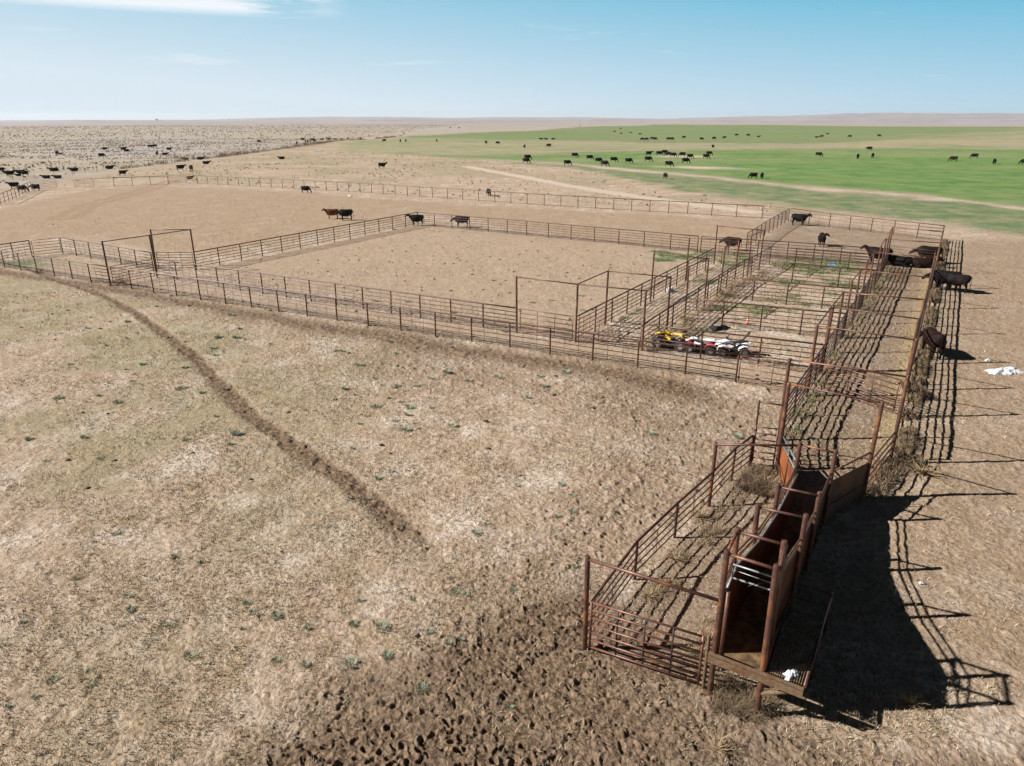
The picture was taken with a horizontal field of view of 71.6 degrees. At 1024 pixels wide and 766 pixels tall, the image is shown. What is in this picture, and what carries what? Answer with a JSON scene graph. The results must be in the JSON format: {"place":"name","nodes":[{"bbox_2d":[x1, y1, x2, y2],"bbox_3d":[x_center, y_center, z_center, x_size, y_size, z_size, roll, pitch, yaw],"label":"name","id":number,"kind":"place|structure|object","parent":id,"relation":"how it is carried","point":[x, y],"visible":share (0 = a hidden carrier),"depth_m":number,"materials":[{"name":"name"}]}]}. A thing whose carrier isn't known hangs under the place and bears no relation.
{"place":"outdoors","nodes":[
{"label":"outdoors","id":0,"kind":"place"},
{"bbox_2d":[0,124,630,192],"bbox_3d":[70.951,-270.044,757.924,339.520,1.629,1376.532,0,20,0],"label":"dirt road","id":1,"kind":"structure","parent":0,"point":[69,180],"depth_m":185.28,"materials":[{"name":"beige soil"}]},
{"bbox_2d":[0,120,1023,765],"bbox_3d":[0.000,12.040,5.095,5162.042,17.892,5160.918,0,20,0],"label":"ground","id":2,"kind":"structure","parent":0,"point":[208,208],"depth_m":26.21,"materials":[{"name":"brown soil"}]},
{"bbox_2d":[0,240,32,259],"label":"pipe fence","id":3,"kind":"object","parent":2,"relation":"on","point":[11,248],"visible":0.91,"depth_m":63.99,"materials":[{"name":"metal"}]},
{"bbox_2d":[0,250,108,282],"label":"pipe fence","id":4,"kind":"object","parent":2,"relation":"on","point":[53,270],"visible":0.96,"depth_m":56.91,"materials":[{"name":"brown metal"}]},
{"bbox_2d":[59,237,153,267],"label":"pipe fence","id":5,"kind":"object","parent":2,"relation":"on","point":[120,261],"visible":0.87,"depth_m":62.83,"materials":[{"name":"brown metal"}]},
{"bbox_2d":[101,229,196,285],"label":"gateway frame","id":6,"kind":"object","parent":2,"relation":"on","point":[153,250],"visible":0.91,"depth_m":56.65,"materials":[{"name":"brown metal"}]},
{"bbox_2d":[110,259,154,281],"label":"pipe gate","id":7,"kind":"structure","parent":6,"relation":"attached to","point":[132,268],"depth_m":55.22,"materials":[{"name":"brown metal"}]},
{"bbox_2d":[156,252,193,267],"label":"pipe gate","id":8,"kind":"structure","parent":6,"relation":"attached to","point":[174,257],"depth_m":59.42,"materials":[{"name":"brown metal"}]},
{"bbox_2d":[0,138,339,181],"bbox_3d":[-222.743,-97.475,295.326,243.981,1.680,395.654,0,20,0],"label":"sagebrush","id":9,"kind":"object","parent":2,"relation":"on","point":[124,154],"visible":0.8,"depth_m":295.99,"materials":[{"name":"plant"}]},
{"bbox_2d":[0,138,354,179],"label":"sagebrush","id":10,"kind":"object","parent":2,"relation":"on","point":[135,150],"visible":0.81,"depth_m":302.30,"materials":[{"name":"grey plant"}]},
{"bbox_2d":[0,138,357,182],"bbox_3d":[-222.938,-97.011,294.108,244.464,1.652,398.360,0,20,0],"label":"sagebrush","id":11,"kind":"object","parent":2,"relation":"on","point":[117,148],"visible":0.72,"depth_m":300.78,"materials":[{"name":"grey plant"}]},
{"bbox_2d":[0,258,430,546],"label":"cattle trail","id":12,"kind":"object","parent":2,"relation":"on","point":[391,518],"visible":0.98,"depth_m":27.99,"materials":[{"name":"brown soil"}]},
{"bbox_2d":[0,124,458,139],"bbox_3d":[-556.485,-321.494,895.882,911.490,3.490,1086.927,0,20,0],"label":"sagebrush","id":13,"kind":"object","parent":2,"relation":"on","point":[210,129],"visible":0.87,"depth_m":753.38,"materials":[{"name":"plant"}]},
{"bbox_2d":[118,135,401,169],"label":"weed bank","id":14,"kind":"structure","parent":2,"relation":"on","point":[254,152],"depth_m":266.08,"materials":[{"name":"brown plant"}]},
{"bbox_2d":[194,212,416,266],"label":"pipe fence","id":15,"kind":"object","parent":2,"relation":"on","point":[280,239],"visible":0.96,"depth_m":69.09,"materials":[{"name":"brown metal"}]},
{"bbox_2d":[155,258,515,328],"bbox_3d":[-14.048,-6.387,49.424,32.682,1.719,0.133,11,23,27],"label":"pipe fence","id":16,"kind":"object","parent":2,"relation":"on","point":[371,295],"visible":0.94,"depth_m":48.27,"materials":[{"name":"brown metal"}]},
{"bbox_2d":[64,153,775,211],"bbox_3d":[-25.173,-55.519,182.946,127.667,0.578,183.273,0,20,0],"label":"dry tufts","id":17,"kind":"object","parent":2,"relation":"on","point":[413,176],"visible":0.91,"depth_m":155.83,"materials":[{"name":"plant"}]},
{"bbox_2d":[76,152,769,214],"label":"dry tufts","id":18,"kind":"object","parent":2,"relation":"on","point":[407,177],"visible":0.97,"depth_m":161.67,"materials":[{"name":"plant"}]},
{"bbox_2d":[107,266,739,381],"bbox_3d":[-9.877,-4.313,43.856,46.477,1.723,0.129,10,23,25],"label":"pipe fence","id":19,"kind":"object","parent":2,"relation":"on","point":[471,325],"visible":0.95,"depth_m":40.60,"materials":[{"name":"brown metal"}]},
{"bbox_2d":[738,355,808,391],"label":"pipe gate","id":20,"kind":"structure","parent":19,"relation":"attached to","point":[768,372],"depth_m":33.21,"materials":[{"name":"metal"}]},
{"bbox_2d":[52,193,873,488],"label":"dung","id":21,"kind":"object","parent":2,"relation":"on","point":[380,444],"visible":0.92,"depth_m":41.22,"materials":[{"name":"brown"}]},
{"bbox_2d":[196,175,762,218],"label":"pipe fence","id":22,"kind":"object","parent":2,"relation":"on","point":[494,191],"visible":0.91,"depth_m":107.99,"materials":[{"name":"brown metal"}]},
{"bbox_2d":[417,212,698,251],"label":"pipe fence","id":23,"kind":"object","parent":2,"relation":"on","point":[563,231],"visible":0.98,"depth_m":74.81,"materials":[{"name":"brown metal"}]},
{"bbox_2d":[515,270,671,349],"bbox_3d":[4.681,-4.481,41.664,8.157,3.571,4.289,10,23,24],"label":"gateway frame","id":24,"kind":"object","parent":2,"relation":"on","point":[606,287],"visible":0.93,"depth_m":40.63,"materials":[{"name":"brown metal"}]},
{"bbox_2d":[519,308,572,338],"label":"pipe gate","id":25,"kind":"structure","parent":24,"relation":"attached to","point":[554,322],"depth_m":41.05,"materials":[{"name":"metal"}]},
{"bbox_2d":[578,317,641,347],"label":"pipe gate","id":26,"kind":"structure","parent":24,"relation":"attached to","point":[619,335],"depth_m":39.46,"materials":[{"name":"metal"}]},
{"bbox_2d":[577,247,715,334],"bbox_3d":[10.661,-6.996,51.049,0.122,1.723,26.565,12,24,29],"label":"pipe fence","id":27,"kind":"object","parent":2,"relation":"on","point":[627,295],"visible":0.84,"depth_m":47.89,"materials":[{"name":"brown metal"}]},
{"bbox_2d":[582,555,717,650],"bbox_3d":[2.997,5.505,16.012,3.038,2.791,0.130,11,23,28],"label":"gateway frame","id":28,"kind":"object","parent":2,"relation":"on","point":[588,559],"visible":0.86,"depth_m":16.16,"materials":[{"name":"brown metal"}]},
{"bbox_2d":[588,435,753,637],"bbox_3d":[5.131,4.180,21.505,0.372,1.434,11.923,14,25,33],"label":"pipe fence","id":29,"kind":"object","parent":2,"relation":"on","point":[645,533],"visible":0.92,"depth_m":20.68,"materials":[{"name":"brown metal"}]},
{"bbox_2d":[751,425,778,466],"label":"pipe gate","id":30,"kind":"structure","parent":29,"relation":"attached to","point":[753,451],"depth_m":25.67,"materials":[{"name":"brown metal"}]},
{"bbox_2d":[652,326,693,351],"bbox_3d":[8.897,-2.485,39.452,2.238,1.127,1.183,12,24,30],"label":"quad bike","id":31,"kind":"object","parent":2,"relation":"on","point":[672,338],"visible":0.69,"depth_m":39.31,"materials":[{"name":"plastic"}]},
{"bbox_2d":[658,545,688,566],"bbox_3d":[4.630,4.911,20.530,1.009,0.432,0.903,11,23,27],"label":"tumbleweed","id":32,"kind":"object","parent":2,"relation":"on","point":[673,555],"visible":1,"depth_m":20.55,"materials":[{"name":"beige plant"}]},
{"bbox_2d":[650,253,709,316],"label":"gateway frame","id":33,"kind":"object","parent":2,"relation":"on","point":[687,277],"visible":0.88,"depth_m":47.03,"materials":[{"name":"brown metal"}]},
{"bbox_2d":[610,461,769,653],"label":"dry weeds","id":34,"kind":"object","parent":2,"relation":"on","point":[699,546],"visible":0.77,"depth_m":21.60,"materials":[{"name":"beige plant"}]},
{"bbox_2d":[686,504,715,524],"bbox_3d":[6.009,4.095,22.624,0.994,0.520,1.178,10,23,25],"label":"tumbleweed","id":35,"kind":"object","parent":2,"relation":"on","point":[699,515],"visible":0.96,"depth_m":22.66,"materials":[{"name":"beige plant"}]},
{"bbox_2d":[684,333,718,355],"bbox_3d":[10.264,-2.159,38.767,2.037,0.992,1.106,7,22,18],"label":"quad bike","id":36,"kind":"object","parent":2,"relation":"on","point":[689,340],"visible":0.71,"depth_m":38.58,"materials":[{"name":"plastic"}]},
{"bbox_2d":[701,634,710,688],"bbox_3d":[4.280,6.214,15.671,0.079,1.601,0.099,0,20,0],"label":"gate post","id":37,"kind":"object","parent":2,"relation":"on","point":[705,661],"visible":0.86,"depth_m":15.61,"materials":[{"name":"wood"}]},
{"bbox_2d":[588,601,704,684],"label":"pipe gate","id":38,"kind":"structure","parent":37,"relation":"attached to","point":[671,650],"depth_m":16.18,"materials":[{"name":"metal"}]},
{"bbox_2d":[645,267,767,350],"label":"dry weeds","id":39,"kind":"object","parent":2,"relation":"on","point":[720,299],"visible":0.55,"depth_m":49.45,"materials":[{"name":"plant"}]},
{"bbox_2d":[644,246,770,344],"bbox_3d":[14.704,-6.807,50.550,0.487,1.718,29.056,12,24,30],"label":"pipe fence","id":40,"kind":"object","parent":2,"relation":"on","point":[698,294],"visible":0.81,"depth_m":47.94,"materials":[{"name":"brown metal"}]},
{"bbox_2d":[685,237,739,291],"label":"gateway frame","id":41,"kind":"object","parent":2,"relation":"on","point":[738,240],"visible":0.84,"depth_m":54.03,"materials":[{"name":"brown metal"}]},
{"bbox_2d":[701,727,740,760],"bbox_3d":[4.158,7.256,14.357,0.812,0.389,0.908,-9,22,-22],"label":"tumbleweed","id":42,"kind":"object","parent":2,"relation":"on","point":[715,747],"visible":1,"depth_m":14.38,"materials":[{"name":"beige plant"}]},
{"bbox_2d":[712,335,751,357],"bbox_3d":[11.872,-1.999,38.314,2.037,0.992,1.106,2,21,7],"label":"quad bike","id":43,"kind":"object","parent":2,"relation":"on","point":[733,346],"visible":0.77,"depth_m":38.09,"materials":[{"name":"plastic"}]},
{"bbox_2d":[686,502,778,657],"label":"dry weeds","id":44,"kind":"object","parent":2,"relation":"on","point":[716,596],"visible":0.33,"depth_m":18.09,"materials":[{"name":"beige plant"}]},
{"bbox_2d":[646,324,823,372],"bbox_3d":[11.396,-1.760,37.015,8.861,1.721,0.117,9,22,23],"label":"pipe fence","id":45,"kind":"object","parent":2,"relation":"on","point":[759,351],"visible":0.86,"depth_m":36.70,"materials":[{"name":"brown metal"}]},
{"bbox_2d":[713,225,764,276],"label":"gateway frame","id":46,"kind":"object","parent":2,"relation":"on","point":[750,244],"visible":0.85,"depth_m":58.65,"materials":[{"name":"brown metal"}]},
{"bbox_2d":[702,667,786,726],"bbox_3d":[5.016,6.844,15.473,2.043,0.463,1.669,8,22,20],"label":"dry weeds","id":47,"kind":"object","parent":2,"relation":"on","point":[740,697],"visible":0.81,"depth_m":15.46,"materials":[{"name":"beige plant"}]},
{"bbox_2d":[707,442,797,506],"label":"gateway frame","id":48,"kind":"object","parent":2,"relation":"on","point":[716,444],"visible":0.86,"depth_m":22.67,"materials":[{"name":"brown metal"}]},
{"bbox_2d":[725,461,785,497],"bbox_3d":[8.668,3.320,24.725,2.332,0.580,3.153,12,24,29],"label":"dry weeds","id":49,"kind":"object","parent":2,"relation":"on","point":[761,488],"visible":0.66,"depth_m":24.46,"materials":[{"name":"brown plant"}]},
{"bbox_2d":[685,298,845,336],"bbox_3d":[14.995,-3.849,42.609,9.056,1.725,0.244,9,22,23],"label":"pipe fence","id":50,"kind":"object","parent":2,"relation":"on","point":[761,313],"visible":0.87,"depth_m":42.51,"materials":[{"name":"brown metal"}]},
{"bbox_2d":[746,209,789,248],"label":"pipe fence","id":51,"kind":"object","parent":2,"relation":"on","point":[785,217],"visible":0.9,"depth_m":78.72,"materials":[{"name":"metal"}]},
{"bbox_2d":[706,441,837,716],"bbox_3d":[7.414,4.023,18.256,2.055,3.902,9.264,12,24,29],"label":"loading chute","id":52,"kind":"object","parent":2,"relation":"on","point":[749,621],"visible":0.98,"depth_m":16.29,"materials":[{"name":"metal"}]},
{"bbox_2d":[731,563,778,592],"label":"slide gate","id":53,"kind":"structure","parent":52,"relation":"attached to","point":[752,584],"depth_m":14.86,"materials":[{"name":"silver metal"}]},
{"bbox_2d":[782,669,798,680],"bbox_3d":[5.782,5.990,14.684,0.447,0.111,0.242,-8,22,-21],"label":"white sack","id":54,"kind":"object","parent":52,"relation":"on","point":[789,674],"visible":1,"depth_m":14.66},
{"bbox_2d":[776,436,794,497],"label":"chute wing","id":55,"kind":"structure","parent":2,"relation":"on","point":[785,468],"depth_m":24.31,"materials":[{"name":"orange metal"}]},
{"bbox_2d":[720,276,860,308],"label":"pipe fence","id":56,"kind":"object","parent":2,"relation":"on","point":[787,293],"visible":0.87,"depth_m":48.43,"materials":[{"name":"brown metal"}]},
{"bbox_2d":[700,236,885,263],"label":"pipe fence","id":57,"kind":"object","parent":2,"relation":"on","point":[758,245],"visible":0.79,"depth_m":64.08,"materials":[{"name":"brown metal"}]},
{"bbox_2d":[791,213,811,225],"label":"cow","id":58,"kind":"object","parent":2,"relation":"on","point":[799,217],"visible":1,"depth_m":84.17},
{"bbox_2d":[749,259,874,286],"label":"pipe fence","id":59,"kind":"object","parent":2,"relation":"on","point":[793,266],"visible":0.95,"depth_m":54.35,"materials":[{"name":"brown metal"}]},
{"bbox_2d":[777,312,847,446],"bbox_3d":[14.260,-0.448,33.494,0.549,1.725,19.268,11,23,28],"label":"pipe fence","id":60,"kind":"object","parent":2,"relation":"on","point":[816,373],"visible":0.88,"depth_m":32.95,"materials":[{"name":"brown metal"}]},
{"bbox_2d":[769,246,881,270],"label":"pipe fence","id":61,"kind":"object","parent":2,"relation":"on","point":[796,254],"visible":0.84,"depth_m":60.00,"materials":[{"name":"brown metal"}]},
{"bbox_2d":[774,382,884,497],"bbox_3d":[10.741,1.952,24.306,3.150,3.651,0.162,17,27,39],"label":"gateway frame","id":62,"kind":"object","parent":2,"relation":"on","point":[875,433],"visible":0.84,"depth_m":23.73,"materials":[{"name":"brown metal"}]},
{"bbox_2d":[774,265,891,437],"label":"dry weeds","id":63,"kind":"object","parent":2,"relation":"on","point":[816,395],"visible":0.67,"depth_m":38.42,"materials":[{"name":"brown plant"}]},
{"bbox_2d":[777,358,909,461],"bbox_3d":[12.285,1.068,26.676,4.137,3.651,0.168,12,24,30],"label":"gateway frame","id":64,"kind":"object","parent":2,"relation":"on","point":[900,410],"visible":0.81,"depth_m":25.85,"materials":[{"name":"brown metal"}]},
{"bbox_2d":[826,452,870,520],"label":"chute wing","id":65,"kind":"structure","parent":2,"relation":"on","point":[847,490],"depth_m":22.90,"materials":[{"name":"brown metal"}]},
{"bbox_2d":[805,324,917,396],"bbox_3d":[15.093,-0.529,30.957,4.053,3.651,0.152,15,25,35],"label":"gateway frame","id":66,"kind":"object","parent":2,"relation":"on","point":[910,362],"visible":0.71,"depth_m":30.63,"materials":[{"name":"brown metal"}]},
{"bbox_2d":[824,358,900,411],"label":"pipe gate","id":67,"kind":"structure","parent":66,"relation":"attached to","point":[897,389],"depth_m":31.51,"materials":[{"name":"metal"}]},
{"bbox_2d":[789,208,944,239],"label":"pipe fence","id":68,"kind":"object","parent":2,"relation":"on","point":[849,228],"visible":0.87,"depth_m":79.41,"materials":[{"name":"brown metal"}]},
{"bbox_2d":[845,249,889,328],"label":"pipe fence","id":69,"kind":"object","parent":2,"relation":"on","point":[865,289],"visible":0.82,"depth_m":48.08,"materials":[{"name":"brown metal"}]},
{"bbox_2d":[818,306,919,377],"bbox_3d":[16.217,-1.204,32.765,3.892,3.652,3.987,12,24,29],"label":"gateway frame","id":70,"kind":"object","parent":2,"relation":"on","point":[830,323],"visible":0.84,"depth_m":33.68,"materials":[{"name":"brown metal"}]},
{"bbox_2d":[824,291,925,352],"bbox_3d":[17.887,-2.768,36.959,5.411,3.651,2.675,-5,21,-12],"label":"gateway frame","id":71,"kind":"object","parent":2,"relation":"on","point":[921,311],"visible":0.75,"depth_m":36.38,"materials":[{"name":"brown metal"}]},
{"bbox_2d":[860,245,892,264],"bbox_3d":[31.724,-11.139,61.889,2.659,1.660,0.873,14,24,32],"label":"cow","id":72,"kind":"object","parent":2,"relation":"on","point":[877,250],"visible":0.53,"depth_m":61.55},
{"bbox_2d":[866,432,894,490],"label":"wing fence","id":73,"kind":"object","parent":2,"relation":"on","point":[878,458],"visible":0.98,"depth_m":24.86,"materials":[{"name":"brown metal"}]},
{"bbox_2d":[842,269,930,337],"bbox_3d":[21.635,-4.727,42.209,4.806,3.651,3.074,0,20,0],"label":"gateway frame","id":74,"kind":"object","parent":2,"relation":"on","point":[858,282],"visible":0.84,"depth_m":41.18,"materials":[{"name":"brown metal"}]},
{"bbox_2d":[865,453,911,500],"bbox_3d":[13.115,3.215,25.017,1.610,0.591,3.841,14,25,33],"label":"dry weeds","id":75,"kind":"object","parent":2,"relation":"on","point":[897,465],"visible":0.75,"depth_m":25.04,"materials":[{"name":"brown plant"}]},
{"bbox_2d":[859,251,935,311],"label":"gateway frame","id":76,"kind":"object","parent":2,"relation":"on","point":[874,252],"visible":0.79,"depth_m":46.83,"materials":[{"name":"brown metal"}]},
{"bbox_2d":[889,255,912,267],"bbox_3d":[33.313,-10.632,61.463,2.646,1.068,1.117,13,24,32],"label":"cow","id":77,"kind":"object","parent":2,"relation":"on","point":[903,261],"visible":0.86,"depth_m":60.99},
{"bbox_2d":[872,238,941,289],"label":"gateway frame","id":78,"kind":"object","parent":2,"relation":"on","point":[885,240],"visible":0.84,"depth_m":52.47,"materials":[{"name":"brown metal"}]},
{"bbox_2d":[894,444,925,468],"bbox_3d":[14.719,2.710,26.344,0.862,0.460,2.353,0,20,0],"label":"dry bush","id":79,"kind":"object","parent":2,"relation":"on","point":[914,456],"visible":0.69,"depth_m":26.34,"materials":[{"name":"brown plant"}]},
{"bbox_2d":[889,688,930,712],"bbox_3d":[8.712,6.864,15.486,0.678,0.355,0.803,-15,25,-34],"label":"tumbleweed","id":80,"kind":"object","parent":2,"relation":"on","point":[909,701],"visible":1,"depth_m":15.49,"materials":[{"name":"brown plant"}]},
{"bbox_2d":[883,227,943,268],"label":"gateway frame","id":81,"kind":"object","parent":2,"relation":"on","point":[889,237],"visible":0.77,"depth_m":58.11,"materials":[{"name":"brown metal"}]},
{"bbox_2d":[900,377,933,398],"bbox_3d":[18.762,0.211,33.068,1.056,0.538,2.636,0,20,0],"label":"dry bush","id":82,"kind":"object","parent":2,"relation":"on","point":[913,387],"visible":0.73,"depth_m":32.93,"materials":[{"name":"brown plant"}]},
{"bbox_2d":[895,238,947,456],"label":"dry weeds","id":83,"kind":"object","parent":2,"relation":"on","point":[922,365],"visible":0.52,"depth_m":35.44,"materials":[{"name":"brown plant"}]},
{"bbox_2d":[902,455,945,480],"bbox_3d":[14.705,2.953,25.265,1.606,0.710,1.356,8,22,21],"label":"tumbleweed","id":84,"kind":"object","parent":2,"relation":"on","point":[922,471],"visible":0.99,"depth_m":25.34,"materials":[{"name":"beige plant"}]},
{"bbox_2d":[909,257,943,267],"bbox_3d":[35.423,-10.298,60.610,2.602,1.051,1.099,5,21,14],"label":"cow","id":85,"kind":"object","parent":2,"relation":"on","point":[917,262],"visible":0.88,"depth_m":60.36},
{"bbox_2d":[909,245,943,257],"bbox_3d":[36.433,-11.318,62.538,2.661,1.555,0.868,10,23,25],"label":"cow","id":86,"kind":"object","parent":2,"relation":"on","point":[928,248],"visible":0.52,"depth_m":62.12},
{"bbox_2d":[910,226,944,376],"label":"pipe fence","id":87,"kind":"object","parent":2,"relation":"on","point":[919,333],"visible":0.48,"depth_m":40.97,"materials":[{"name":"brown metal"}]},
{"bbox_2d":[920,327,946,359],"bbox_3d":[22.581,-2.238,38.304,0.825,1.477,2.528,2,21,6],"label":"cow","id":88,"kind":"object","parent":2,"relation":"on","point":[933,338],"visible":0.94,"depth_m":37.46},
{"bbox_2d":[921,269,961,291],"bbox_3d":[31.870,-7.636,52.664,2.616,1.528,0.853,12,24,29],"label":"cow","id":89,"kind":"object","parent":2,"relation":"on","point":[940,275],"visible":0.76,"depth_m":52.37},
{"bbox_2d":[937,273,971,293],"bbox_3d":[32.443,-7.378,52.096,2.188,1.370,0.765,16,26,36],"label":"cow","id":90,"kind":"object","parent":2,"relation":"on","point":[954,279],"visible":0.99,"depth_m":51.69},
{"bbox_2d":[984,366,1023,374],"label":"white tarp","id":91,"kind":"object","parent":2,"relation":"on","point":[1010,370],"visible":1,"depth_m":35.53,"materials":[{"name":"white plastic"}]},
{"bbox_2d":[0,113,1023,121],"bbox_3d":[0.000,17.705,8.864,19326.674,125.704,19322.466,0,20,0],"label":"hills","id":92,"kind":"structure","parent":0,"point":[997,117],"depth_m":3708.95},
{"bbox_2d":[0,0,1023,119],"label":"sky","id":93,"kind":"structure","parent":0,"point":[60,59],"materials":[{"name":"blue"}]},
{"bbox_2d":[462,166,765,213],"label":"sandy path","id":94,"kind":"structure","parent":0,"point":[615,193],"depth_m":120.77,"materials":[{"name":"beige sand"}]},
{"bbox_2d":[339,125,1023,234],"bbox_3d":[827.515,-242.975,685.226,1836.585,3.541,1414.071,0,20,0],"label":"crop field","id":95,"kind":"structure","parent":0,"point":[909,172],"depth_m":213.56,"materials":[{"name":"green plant"}]},
{"bbox_2d":[653,250,858,334],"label":"green weeds","id":96,"kind":"object","parent":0,"point":[771,280],"visible":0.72,"depth_m":60.00,"materials":[{"name":"green plant"}]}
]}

